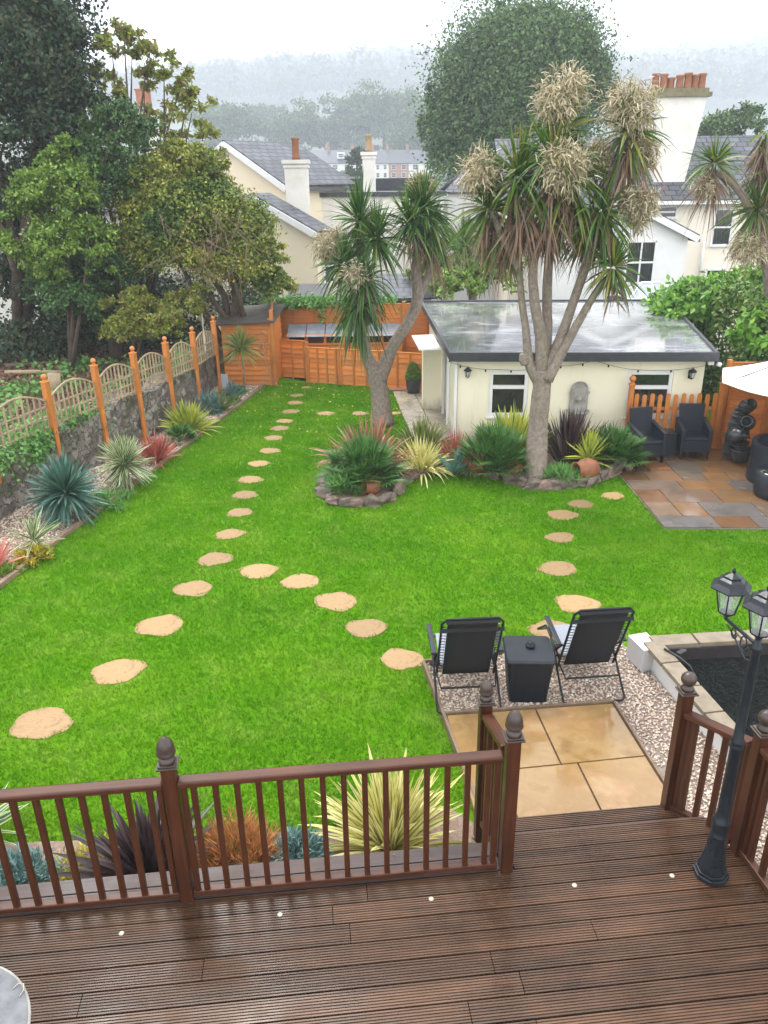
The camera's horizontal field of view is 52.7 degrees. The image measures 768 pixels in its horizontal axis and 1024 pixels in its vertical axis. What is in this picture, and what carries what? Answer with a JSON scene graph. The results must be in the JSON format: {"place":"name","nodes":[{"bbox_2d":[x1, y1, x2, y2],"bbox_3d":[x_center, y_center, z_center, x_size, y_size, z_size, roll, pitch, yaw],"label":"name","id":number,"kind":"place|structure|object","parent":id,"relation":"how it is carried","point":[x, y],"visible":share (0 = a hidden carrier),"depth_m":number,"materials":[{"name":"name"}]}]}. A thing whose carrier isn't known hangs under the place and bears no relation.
{"place":"outdoors","nodes":[
{"label":"outdoors","id":0,"kind":"place"},
{"bbox_2d":[0,334,224,443],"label":"neighbour ground","id":1,"kind":"structure","parent":0,"point":[222,368],"depth_m":18.98,"materials":[{"name":"green plant"}]},
{"bbox_2d":[0,0,114,345],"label":"dark evergreen tree","id":2,"kind":"object","parent":1,"relation":"on","point":[37,106],"visible":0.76,"depth_m":17.94,"materials":[{"name":"green plant"}]},
{"bbox_2d":[0,131,119,371],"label":"tree","id":3,"kind":"object","parent":1,"relation":"on","point":[51,184],"visible":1,"depth_m":17.38,"materials":[{"name":"green plant"}]},
{"bbox_2d":[0,353,173,436],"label":"ground cover","id":4,"kind":"object","parent":1,"relation":"on","point":[11,386],"visible":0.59,"depth_m":17.23,"materials":[{"name":"plant"}]},
{"bbox_2d":[21,94,165,360],"bbox_3d":[-6.954,-6.582,18.687,3.715,6.266,3.841,-1,23,0],"label":"tree","id":5,"kind":"object","parent":1,"relation":"on","point":[102,283],"visible":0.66,"depth_m":18.13,"materials":[{"name":"green plant"}]},
{"bbox_2d":[0,339,202,445],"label":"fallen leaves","id":6,"kind":"object","parent":1,"relation":"on","point":[83,375],"visible":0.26,"depth_m":18.75,"materials":[{"name":"plant"}]},
{"bbox_2d":[0,206,285,367],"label":"understory shrub","id":7,"kind":"object","parent":1,"relation":"on","point":[52,332],"visible":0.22,"depth_m":20.70,"materials":[{"name":"green plant"}]},
{"bbox_2d":[75,16,221,318],"bbox_3d":[-5.877,-8.183,20.279,3.498,8.034,2.644,-1,23,0],"label":"sparse tree","id":8,"kind":"object","parent":1,"relation":"on","point":[189,93],"visible":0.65,"depth_m":19.11,"materials":[{"name":"green plant"}]},
{"bbox_2d":[97,280,213,360],"bbox_3d":[-5.357,-4.304,18.358,2.795,2.168,1.628,-6,23,-11],"label":"yellow shrub","id":9,"kind":"object","parent":1,"relation":"on","point":[167,318],"visible":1,"depth_m":17.96,"materials":[{"name":"green plant"}]},
{"bbox_2d":[0,384,259,579],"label":"bark mulch","id":10,"kind":"object","parent":0,"point":[73,514],"visible":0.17,"depth_m":12.39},
{"bbox_2d":[2,506,64,559],"bbox_3d":[-4.887,0.245,10.840,0.838,0.571,0.888,16,28,35],"label":"yucca","id":11,"kind":"object","parent":10,"relation":"on","point":[33,530],"visible":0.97,"depth_m":10.87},
{"bbox_2d":[22,446,109,531],"bbox_3d":[-4.885,-0.305,11.941,1.348,1.410,1.319,-1,23,0],"label":"blue yucca","id":12,"kind":"object","parent":10,"relation":"on","point":[67,486],"visible":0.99,"depth_m":11.79,"materials":[{"name":"plant"}]},
{"bbox_2d":[0,347,217,519],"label":"stone wall","id":13,"kind":"structure","parent":10,"relation":"on","point":[84,442],"depth_m":14.68,"materials":[{"name":"stone"}]},
{"bbox_2d":[0,338,195,480],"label":"ivy","id":14,"kind":"object","parent":13,"relation":"attached to","point":[40,442],"visible":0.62,"depth_m":12.81,"materials":[{"name":"plant"}]},
{"bbox_2d":[0,316,222,482],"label":"trellis fence","id":15,"kind":"object","parent":13,"relation":"on","point":[50,403],"visible":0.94,"depth_m":14.71,"materials":[{"name":"orange wood"}]},
{"bbox_2d":[93,432,156,492],"bbox_3d":[-4.446,-0.842,13.235,1.110,1.119,1.127,-1,23,0],"label":"striped yucca","id":16,"kind":"object","parent":10,"relation":"on","point":[122,454],"visible":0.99,"depth_m":13.13,"materials":[{"name":"plant"}]},
{"bbox_2d":[133,429,187,469],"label":"red flax","id":17,"kind":"object","parent":10,"relation":"on","point":[157,450],"visible":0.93,"depth_m":14.42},
{"bbox_2d":[158,397,225,436],"bbox_3d":[-4.155,-1.979,16.337,1.501,0.958,1.614,-19,29,-36],"label":"golden flax","id":18,"kind":"object","parent":10,"relation":"on","point":[191,415],"visible":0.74,"depth_m":16.20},
{"bbox_2d":[221,326,262,392],"bbox_3d":[-3.449,-3.731,18.890,1.130,1.737,1.212,-1,23,0],"label":"young cordyline","id":19,"kind":"object","parent":10,"relation":"on","point":[239,343],"visible":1,"depth_m":18.70,"materials":[{"name":"green plant"}]},
{"bbox_2d":[5,810,473,914],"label":"deck bed soil","id":20,"kind":"structure","parent":0,"point":[455,823],"depth_m":6.13,"materials":[{"name":"brown soil"}]},
{"bbox_2d":[0,840,69,885],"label":"blue juniper","id":21,"kind":"object","parent":20,"relation":"on","point":[16,861],"visible":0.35,"depth_m":5.67,"materials":[{"name":"plant"}]},
{"bbox_2d":[44,790,236,878],"bbox_3d":[-1.719,2.432,5.615,1.425,0.772,1.440,-1,23,0],"label":"purple flax","id":22,"kind":"object","parent":20,"relation":"on","point":[125,845],"visible":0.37,"depth_m":5.62,"materials":[{"name":"plant"}]},
{"bbox_2d":[194,804,282,867],"bbox_3d":[-1.133,2.494,5.780,0.885,0.543,0.953,-1,23,0],"label":"orange heather","id":23,"kind":"object","parent":20,"relation":"on","point":[253,838],"visible":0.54,"depth_m":5.81,"materials":[{"name":"plant"}]},
{"bbox_2d":[269,820,338,861],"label":"blue juniper","id":24,"kind":"object","parent":20,"relation":"on","point":[295,844],"visible":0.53,"depth_m":5.84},
{"bbox_2d":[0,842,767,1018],"bbox_3d":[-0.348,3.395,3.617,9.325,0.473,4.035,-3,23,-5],"label":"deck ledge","id":25,"kind":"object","parent":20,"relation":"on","point":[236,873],"visible":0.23,"depth_m":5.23,"materials":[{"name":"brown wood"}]},
{"bbox_2d":[473,680,504,857],"bbox_3d":[0.763,1.984,5.536,0.125,1.503,0.653,-3,23,-5],"label":"deck railing","id":26,"kind":"object","parent":25,"relation":"on","point":[490,735],"visible":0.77,"depth_m":5.52,"materials":[{"name":"brown wood"}]},
{"bbox_2d":[515,805,704,835],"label":"deck steps","id":27,"kind":"structure","parent":25,"relation":"attached to","point":[583,820],"depth_m":5.88,"materials":[{"name":"brown wood"}]},
{"bbox_2d":[513,819,728,869],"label":"deck gap boards","id":28,"kind":"object","parent":25,"relation":"on","point":[605,844],"visible":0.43,"depth_m":5.46,"materials":[{"name":"brown wood"}]},
{"bbox_2d":[299,745,473,855],"bbox_3d":[0.086,2.294,5.898,1.630,0.974,1.504,-1,23,0],"label":"variegated flax","id":29,"kind":"object","parent":20,"relation":"on","point":[375,809],"visible":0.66,"depth_m":5.84,"materials":[{"name":"plant"}]},
{"bbox_2d":[0,377,767,842],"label":"lawn","id":30,"kind":"structure","parent":0,"point":[276,747],"depth_m":9.06,"materials":[{"name":"plant"}]},
{"bbox_2d":[9,707,73,739],"bbox_3d":[-3.308,2.066,7.551,0.593,0.042,0.486,3,23,9],"label":"stepping stone","id":31,"kind":"object","parent":30,"relation":"on","point":[35,724],"visible":0.99,"depth_m":7.53,"materials":[{"name":"stone"}]},
{"bbox_2d":[90,659,146,684],"bbox_3d":[-2.845,1.722,8.345,0.600,0.042,0.476,-8,24,-16],"label":"stepping stone","id":32,"kind":"object","parent":30,"relation":"on","point":[120,670],"visible":0.94,"depth_m":8.32,"materials":[{"name":"stone"}]},
{"bbox_2d":[0,384,264,589],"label":"timber edging","id":33,"kind":"object","parent":30,"relation":"on","point":[8,578],"visible":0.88,"depth_m":12.89,"materials":[{"name":"brown wood"}]},
{"bbox_2d":[134,614,183,636],"bbox_3d":[-2.660,1.360,9.192,0.564,0.042,0.496,-4,23,-9],"label":"stepping stone","id":34,"kind":"object","parent":30,"relation":"on","point":[161,626],"visible":0.96,"depth_m":9.18,"materials":[{"name":"stone"}]},
{"bbox_2d":[216,304,285,384],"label":"shed","id":35,"kind":"structure","parent":30,"relation":"on","point":[255,319],"depth_m":19.91,"materials":[{"name":"orange wood"}]},
{"bbox_2d":[280,339,307,377],"bbox_3d":[-2.422,-4.059,20.669,0.913,1.042,0.104,6,24,17],"label":"panel fence","id":36,"kind":"object","parent":30,"relation":"on","point":[293,358],"visible":0.71,"depth_m":20.63,"materials":[{"name":"orange wood"}]},
{"bbox_2d":[314,592,356,611],"bbox_3d":[-0.605,1.120,9.688,0.557,0.042,0.474,8,25,20],"label":"stepping stone","id":37,"kind":"object","parent":30,"relation":"on","point":[342,601],"visible":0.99,"depth_m":9.65,"materials":[{"name":"stone"}]},
{"bbox_2d":[304,346,421,389],"bbox_3d":[-0.478,-3.635,19.686,3.333,0.980,0.118,7,24,18],"label":"panel fence","id":38,"kind":"object","parent":30,"relation":"on","point":[324,365],"visible":0.64,"depth_m":19.81,"materials":[{"name":"orange wood"}]},
{"bbox_2d":[305,162,468,425],"bbox_3d":[0.139,-4.333,15.914,3.262,5.254,2.307,-11,25,-22],"label":"cordyline tree","id":39,"kind":"object","parent":30,"relation":"on","point":[423,218],"visible":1,"depth_m":15.23,"materials":[{"name":"green plant"}]},
{"bbox_2d":[380,648,423,669],"bbox_3d":[0.198,1.624,8.476,0.484,0.042,0.416,6,24,16],"label":"stepping stone","id":40,"kind":"object","parent":30,"relation":"on","point":[399,658],"visible":0.88,"depth_m":8.46,"materials":[{"name":"stone"}]},
{"bbox_2d":[644,629,767,811],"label":"edging","id":41,"kind":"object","parent":30,"relation":"on","point":[667,654],"depth_m":8.03,"materials":[{"name":"stone"}]},
{"bbox_2d":[683,275,767,405],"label":"clipped hedge","id":42,"kind":"object","parent":30,"relation":"on","point":[749,297],"visible":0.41,"depth_m":17.12,"materials":[{"name":"green plant"}]},
{"bbox_2d":[717,359,767,443],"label":"panel fence","id":43,"kind":"object","parent":30,"relation":"on","point":[737,396],"visible":0.41,"depth_m":14.78,"materials":[{"name":"orange wood"}]},
{"bbox_2d":[0,85,767,402],"bbox_3d":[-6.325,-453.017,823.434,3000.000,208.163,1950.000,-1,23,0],"label":"terrain","id":44,"kind":"structure","parent":0,"point":[713,103],"depth_m":595.93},
{"bbox_2d":[104,136,299,349],"bbox_3d":[-4.548,-6.404,19.425,4.734,5.437,3.546,-1,23,0],"label":"ivy clad tree","id":45,"kind":"object","parent":44,"relation":"on","point":[206,207],"visible":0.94,"depth_m":18.55,"materials":[{"name":"green plant"}]},
{"bbox_2d":[179,100,268,148],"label":"misty tree","id":46,"kind":"object","parent":44,"relation":"on","point":[230,121],"visible":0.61,"depth_m":245.64,"materials":[{"name":"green plant"}]},
{"bbox_2d":[193,140,355,331],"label":"cream house","id":47,"kind":"structure","parent":44,"relation":"on","point":[258,166],"depth_m":28.83,"materials":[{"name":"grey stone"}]},
{"bbox_2d":[215,193,335,329],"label":"cream house wing","id":48,"kind":"structure","parent":44,"relation":"on","point":[300,226],"depth_m":25.61,"materials":[{"name":"paint"}]},
{"bbox_2d":[281,138,310,215],"bbox_3d":[-2.919,-10.114,26.651,0.890,4.934,0.740,-1,23,0],"label":"house chimney","id":49,"kind":"object","parent":48,"relation":"on","point":[296,171],"visible":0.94,"depth_m":25.93,"materials":[{"name":"paint"}]},
{"bbox_2d":[258,97,333,149],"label":"misty tree","id":50,"kind":"object","parent":44,"relation":"on","point":[285,127],"visible":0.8,"depth_m":250.62,"materials":[{"name":"grey plant"}]},
{"bbox_2d":[300,89,384,149],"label":"misty tree","id":51,"kind":"object","parent":44,"relation":"on","point":[336,121],"visible":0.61,"depth_m":254.32,"materials":[{"name":"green plant"}]},
{"bbox_2d":[286,323,401,372],"bbox_3d":[-1.062,-4.411,21.048,3.100,1.300,0.607,-1,23,0],"label":"cold frame","id":52,"kind":"object","parent":44,"relation":"on","point":[315,334],"visible":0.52,"depth_m":20.78,"materials":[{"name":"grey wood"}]},
{"bbox_2d":[269,301,428,352],"bbox_3d":[-0.367,-4.790,21.264,5.526,1.910,0.098,2,23,6],"label":"panel fence","id":53,"kind":"object","parent":44,"relation":"on","point":[308,316],"visible":0.19,"depth_m":21.14,"materials":[{"name":"orange wood"}]},
{"bbox_2d":[247,286,405,323],"bbox_3d":[-1.675,-5.521,21.101,4.765,1.234,1.159,-1,23,0],"label":"climbing ivy","id":54,"kind":"object","parent":53,"relation":"attached to","point":[296,302],"visible":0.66,"depth_m":20.90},
{"bbox_2d":[324,79,426,149],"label":"misty tree","id":55,"kind":"object","parent":44,"relation":"on","point":[388,114],"visible":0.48,"depth_m":252.69,"materials":[{"name":"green plant"}]},
{"bbox_2d":[319,178,446,319],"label":"house","id":56,"kind":"structure","parent":44,"relation":"on","point":[385,185],"depth_m":29.52,"materials":[{"name":"paint"}]},
{"bbox_2d":[360,134,376,191],"bbox_3d":[-0.569,-12.596,30.500,0.640,4.033,0.540,-1,23,0],"label":"house chimney","id":57,"kind":"object","parent":56,"relation":"on","point":[368,156],"visible":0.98,"depth_m":29.95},
{"bbox_2d":[0,850,767,1023],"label":"deck","id":58,"kind":"structure","parent":44,"relation":"on","point":[648,940],"depth_m":4.71,"materials":[{"name":"brown wood"}]},
{"bbox_2d":[0,966,30,1023],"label":"round table","id":59,"kind":"object","parent":58,"relation":"on","point":[15,1005],"visible":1,"depth_m":3.78,"materials":[{"name":"grey stone"}]},
{"bbox_2d":[0,710,525,913],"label":"deck railing","id":60,"kind":"object","parent":58,"relation":"on","point":[169,786],"visible":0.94,"depth_m":4.89,"materials":[{"name":"brown wood"}]},
{"bbox_2d":[660,671,767,893],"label":"deck railing","id":61,"kind":"object","parent":58,"relation":"on","point":[748,806],"visible":0.85,"depth_m":5.36,"materials":[{"name":"brown wood"}]},
{"bbox_2d":[692,568,767,885],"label":"lamp post","id":62,"kind":"object","parent":58,"relation":"on","point":[709,867],"visible":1,"depth_m":4.83,"materials":[{"name":"metal"}]},
{"bbox_2d":[0,25,767,115],"bbox_3d":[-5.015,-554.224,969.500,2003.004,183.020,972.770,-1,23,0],"label":"woodland","id":63,"kind":"object","parent":44,"relation":"on","point":[735,64],"visible":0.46,"depth_m":589.74,"materials":[{"name":"plant"}]},
{"bbox_2d":[374,273,439,302],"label":"slate shed","id":64,"kind":"structure","parent":44,"relation":"on","point":[402,289],"depth_m":24.24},
{"bbox_2d":[382,102,452,171],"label":"misty tree","id":65,"kind":"object","parent":44,"relation":"on","point":[407,131],"visible":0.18,"depth_m":232.56,"materials":[{"name":"grey plant"}]},
{"bbox_2d":[403,237,527,299],"bbox_3d":[2.593,-6.827,23.960,3.979,3.377,3.627,-1,23,0],"label":"background shrub","id":66,"kind":"object","parent":44,"relation":"on","point":[472,284],"visible":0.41,"depth_m":22.97,"materials":[{"name":"green plant"}]},
{"bbox_2d":[438,169,502,299],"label":"white house wing","id":67,"kind":"structure","parent":44,"relation":"on","point":[451,190],"depth_m":31.83,"materials":[{"name":"paint"}]},
{"bbox_2d":[439,207,512,299],"bbox_3d":[2.713,-7.062,23.745,2.615,4.383,2.169,-1,23,0],"label":"cordyline tree","id":68,"kind":"object","parent":44,"relation":"on","point":[472,296],"visible":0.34,"depth_m":23.16,"materials":[{"name":"green plant"}]},
{"bbox_2d":[404,0,637,187],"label":"round tree","id":69,"kind":"object","parent":44,"relation":"on","point":[499,59],"visible":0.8,"depth_m":40.17,"materials":[{"name":"green plant"}]},
{"bbox_2d":[412,299,721,443],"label":"garage","id":70,"kind":"structure","parent":44,"relation":"on","point":[481,335],"depth_m":14.95,"materials":[{"name":"white paint"}]},
{"bbox_2d":[483,369,528,418],"bbox_3d":[2.377,-2.261,14.838,0.990,0.955,0.150,1,23,3],"label":"window","id":71,"kind":"structure","parent":70,"relation":"in","point":[505,387],"depth_m":14.86,"materials":[{"name":"white paint"}]},
{"bbox_2d":[622,369,675,419],"bbox_3d":[5.003,-2.232,14.684,1.090,0.955,0.150,1,23,3],"label":"window","id":72,"kind":"structure","parent":70,"relation":"in","point":[647,383],"depth_m":14.64,"materials":[{"name":"white paint"}]},
{"bbox_2d":[525,195,700,299],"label":"white gable wing","id":73,"kind":"structure","parent":44,"relation":"on","point":[662,256],"depth_m":25.82,"materials":[{"name":"paint"}]},
{"bbox_2d":[623,239,657,284],"bbox_3d":[8.513,-8.304,25.814,1.050,1.440,0.140,-1,23,0],"label":"window","id":74,"kind":"structure","parent":73,"relation":"in","point":[645,267],"depth_m":25.77,"materials":[{"name":"white paint"}]},
{"bbox_2d":[491,135,767,351],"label":"white house","id":75,"kind":"structure","parent":44,"relation":"on","point":[712,255],"depth_m":28.53,"materials":[{"name":"paint"}]},
{"bbox_2d":[647,72,712,181],"bbox_3d":[10.416,-13.368,28.087,2.000,4.417,1.250,-1,23,0],"label":"house chimney","id":76,"kind":"object","parent":75,"relation":"on","point":[683,106],"visible":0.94,"depth_m":27.35,"materials":[{"name":"paint"}]},
{"bbox_2d":[709,207,735,246],"bbox_3d":[12.312,-10.362,28.233,0.780,1.340,0.140,-1,23,0],"label":"window","id":77,"kind":"structure","parent":75,"relation":"in","point":[717,241],"depth_m":28.28,"materials":[{"name":"white paint"}]},
{"bbox_2d":[640,260,767,355],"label":"laurel bush","id":78,"kind":"object","parent":44,"relation":"on","point":[672,299],"visible":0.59,"depth_m":17.82,"materials":[{"name":"green plant"}]},
{"bbox_2d":[669,123,767,359],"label":"cordyline tree","id":79,"kind":"object","parent":44,"relation":"on","point":[751,242],"visible":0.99,"depth_m":15.20,"materials":[{"name":"green plant"}]},
{"bbox_2d":[697,99,767,135],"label":"tree","id":80,"kind":"object","parent":44,"relation":"on","point":[732,119],"visible":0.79,"depth_m":44.16,"materials":[{"name":"green plant"}]},
{"bbox_2d":[16,0,767,75],"label":"sky","id":81,"kind":"structure","parent":0,"point":[204,30],"materials":[{"name":"white"}]},
{"bbox_2d":[393,390,451,439],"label":"path paving","id":82,"kind":"structure","parent":0,"point":[436,416],"depth_m":17.43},
{"bbox_2d":[326,447,571,506],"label":"rockery soil","id":83,"kind":"structure","parent":0,"point":[389,489],"depth_m":12.99,"materials":[{"name":"brown soil"}]},
{"bbox_2d":[313,429,412,491],"bbox_3d":[-0.375,-0.900,12.980,1.759,0.934,1.717,-1,23,0],"label":"fan palm","id":84,"kind":"object","parent":83,"relation":"on","point":[358,451],"visible":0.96,"depth_m":12.82,"materials":[{"name":"green plant"}]},
{"bbox_2d":[309,409,419,483],"bbox_3d":[-0.350,-1.223,13.592,2.147,1.169,2.340,-1,23,0],"label":"bronze flax","id":85,"kind":"object","parent":83,"relation":"on","point":[377,429],"visible":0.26,"depth_m":13.52,"materials":[{"name":"plant"}]},
{"bbox_2d":[390,414,457,459],"bbox_3d":[0.677,-1.403,14.326,1.645,0.975,1.726,-1,23,0],"label":"olive flax","id":86,"kind":"object","parent":83,"relation":"on","point":[419,429],"visible":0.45,"depth_m":14.15,"materials":[{"name":"green plant"}]},
{"bbox_2d":[396,432,456,489],"bbox_3d":[0.641,-0.926,13.598,1.529,0.929,1.359,14,27,31],"label":"cream flax","id":87,"kind":"object","parent":83,"relation":"on","point":[424,461],"visible":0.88,"depth_m":13.55,"materials":[{"name":"plant"}]},
{"bbox_2d":[446,420,534,477],"bbox_3d":[1.917,-1.159,13.473,1.702,0.968,1.681,-1,23,0],"label":"fan palm","id":88,"kind":"object","parent":83,"relation":"on","point":[494,443],"visible":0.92,"depth_m":13.24,"materials":[{"name":"green plant"}]},
{"bbox_2d":[471,401,554,459],"bbox_3d":[2.297,-1.481,14.092,1.534,1.089,1.887,-1,23,0],"label":"golden flax","id":89,"kind":"object","parent":83,"relation":"on","point":[516,420],"visible":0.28,"depth_m":13.88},
{"bbox_2d":[447,57,676,479],"bbox_3d":[2.692,-3.564,12.393,3.474,6.454,2.176,-6,24,-12],"label":"cordyline tree","id":90,"kind":"object","parent":83,"relation":"on","point":[558,208],"visible":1,"depth_m":11.75,"materials":[{"name":"green plant"}]},
{"bbox_2d":[547,407,615,463],"bbox_3d":[3.359,-1.383,13.847,1.431,1.058,1.352,-1,23,0],"label":"dark flax","id":91,"kind":"object","parent":83,"relation":"on","point":[569,429],"visible":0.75,"depth_m":13.71,"materials":[{"name":"plant"}]},
{"bbox_2d":[578,418,652,467],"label":"fan palm","id":92,"kind":"object","parent":83,"relation":"on","point":[625,442],"visible":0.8,"depth_m":13.52,"materials":[{"name":"green plant"}]},
{"bbox_2d":[447,704,662,816],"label":"landing paving","id":93,"kind":"structure","parent":0,"point":[598,745],"depth_m":6.82,"materials":[{"name":"stone"}]},
{"bbox_2d":[426,643,767,872],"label":"gravel ground","id":94,"kind":"structure","parent":0,"point":[613,670],"depth_m":7.73,"materials":[{"name":"gravel"}]},
{"bbox_2d":[502,635,555,702],"bbox_3d":[1.424,1.544,7.713,0.480,0.570,0.480,0,23,3],"label":"side table","id":95,"kind":"object","parent":94,"relation":"on","point":[530,662],"visible":1,"depth_m":7.56,"materials":[{"name":"black plastic"}]},
{"bbox_2d":[422,637,663,797],"bbox_3d":[1.531,1.938,7.529,2.236,0.110,2.593,-1,23,0],"label":"timber edging","id":96,"kind":"object","parent":94,"relation":"on","point":[449,732],"visible":0.48,"depth_m":7.49,"materials":[{"name":"brown wood"}]},
{"bbox_2d":[537,606,634,702],"bbox_3d":[2.016,1.183,7.902,0.708,1.079,1.120,-3,23,-5],"label":"reclining chair","id":97,"kind":"object","parent":94,"relation":"on","point":[591,635],"visible":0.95,"depth_m":7.57,"materials":[{"name":"black fabric"}]},
{"bbox_2d":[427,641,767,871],"bbox_3d":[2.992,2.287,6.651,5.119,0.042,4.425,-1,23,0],"label":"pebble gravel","id":98,"kind":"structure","parent":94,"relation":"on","point":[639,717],"depth_m":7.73,"materials":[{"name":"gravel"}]},
{"bbox_2d":[426,616,504,714],"bbox_3d":[0.792,1.254,7.776,0.708,1.079,1.120,-2,23,-3],"label":"reclining chair","id":99,"kind":"object","parent":98,"relation":"on","point":[465,645],"visible":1,"depth_m":7.41,"materials":[{"name":"fabric"}]},
{"bbox_2d":[626,632,652,671],"bbox_3d":[2.742,1.479,8.195,0.220,0.270,0.310,-6,24,-13],"label":"pump housing","id":100,"kind":"object","parent":98,"relation":"on","point":[639,656],"visible":0.62,"depth_m":8.13,"materials":[{"name":"white plastic"}]},
{"bbox_2d":[620,444,767,527],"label":"patio paving","id":101,"kind":"structure","parent":0,"point":[675,485],"depth_m":12.81,"materials":[{"name":"stone"}]},
{"bbox_2d":[627,406,667,464],"bbox_3d":[4.767,-1.398,14.136,0.557,0.922,0.546,-6,24,-13],"label":"rattan armchair","id":102,"kind":"object","parent":101,"relation":"on","point":[654,432],"visible":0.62,"depth_m":14.13,"materials":[{"name":"wicker"}]},
{"bbox_2d":[625,375,726,448],"bbox_3d":[5.454,-1.876,14.603,1.804,1.419,0.123,0,23,1],"label":"picket fence","id":103,"kind":"object","parent":101,"relation":"on","point":[716,408],"visible":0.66,"depth_m":14.52,"materials":[{"name":"orange wood"}]},
{"bbox_2d":[675,403,712,459],"bbox_3d":[5.703,-1.489,14.321,0.557,0.922,0.546,1,23,4],"label":"rattan armchair","id":104,"kind":"object","parent":101,"relation":"on","point":[693,429],"visible":0.94,"depth_m":14.30,"materials":[{"name":"wicker"}]},
{"bbox_2d":[721,398,756,462],"bbox_3d":[6.422,-1.502,14.018,0.500,1.154,0.760,3,23,10],"label":"water feature","id":105,"kind":"object","parent":101,"relation":"on","point":[741,423],"visible":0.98,"depth_m":13.89,"materials":[{"name":"stone"}]},
{"bbox_2d":[722,360,767,395],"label":"parasol","id":106,"kind":"object","parent":101,"relation":"on","point":[751,378],"visible":1,"depth_m":12.88,"materials":[{"name":"white fabric"}]},
{"bbox_2d":[746,433,767,482],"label":"rattan sofa","id":107,"kind":"object","parent":101,"relation":"on","point":[758,455],"visible":0.74,"depth_m":13.03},
{"bbox_2d":[679,655,767,736],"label":"water","id":108,"kind":"structure","parent":0,"point":[721,681],"depth_m":7.74,"materials":[{"name":"black liquid"}]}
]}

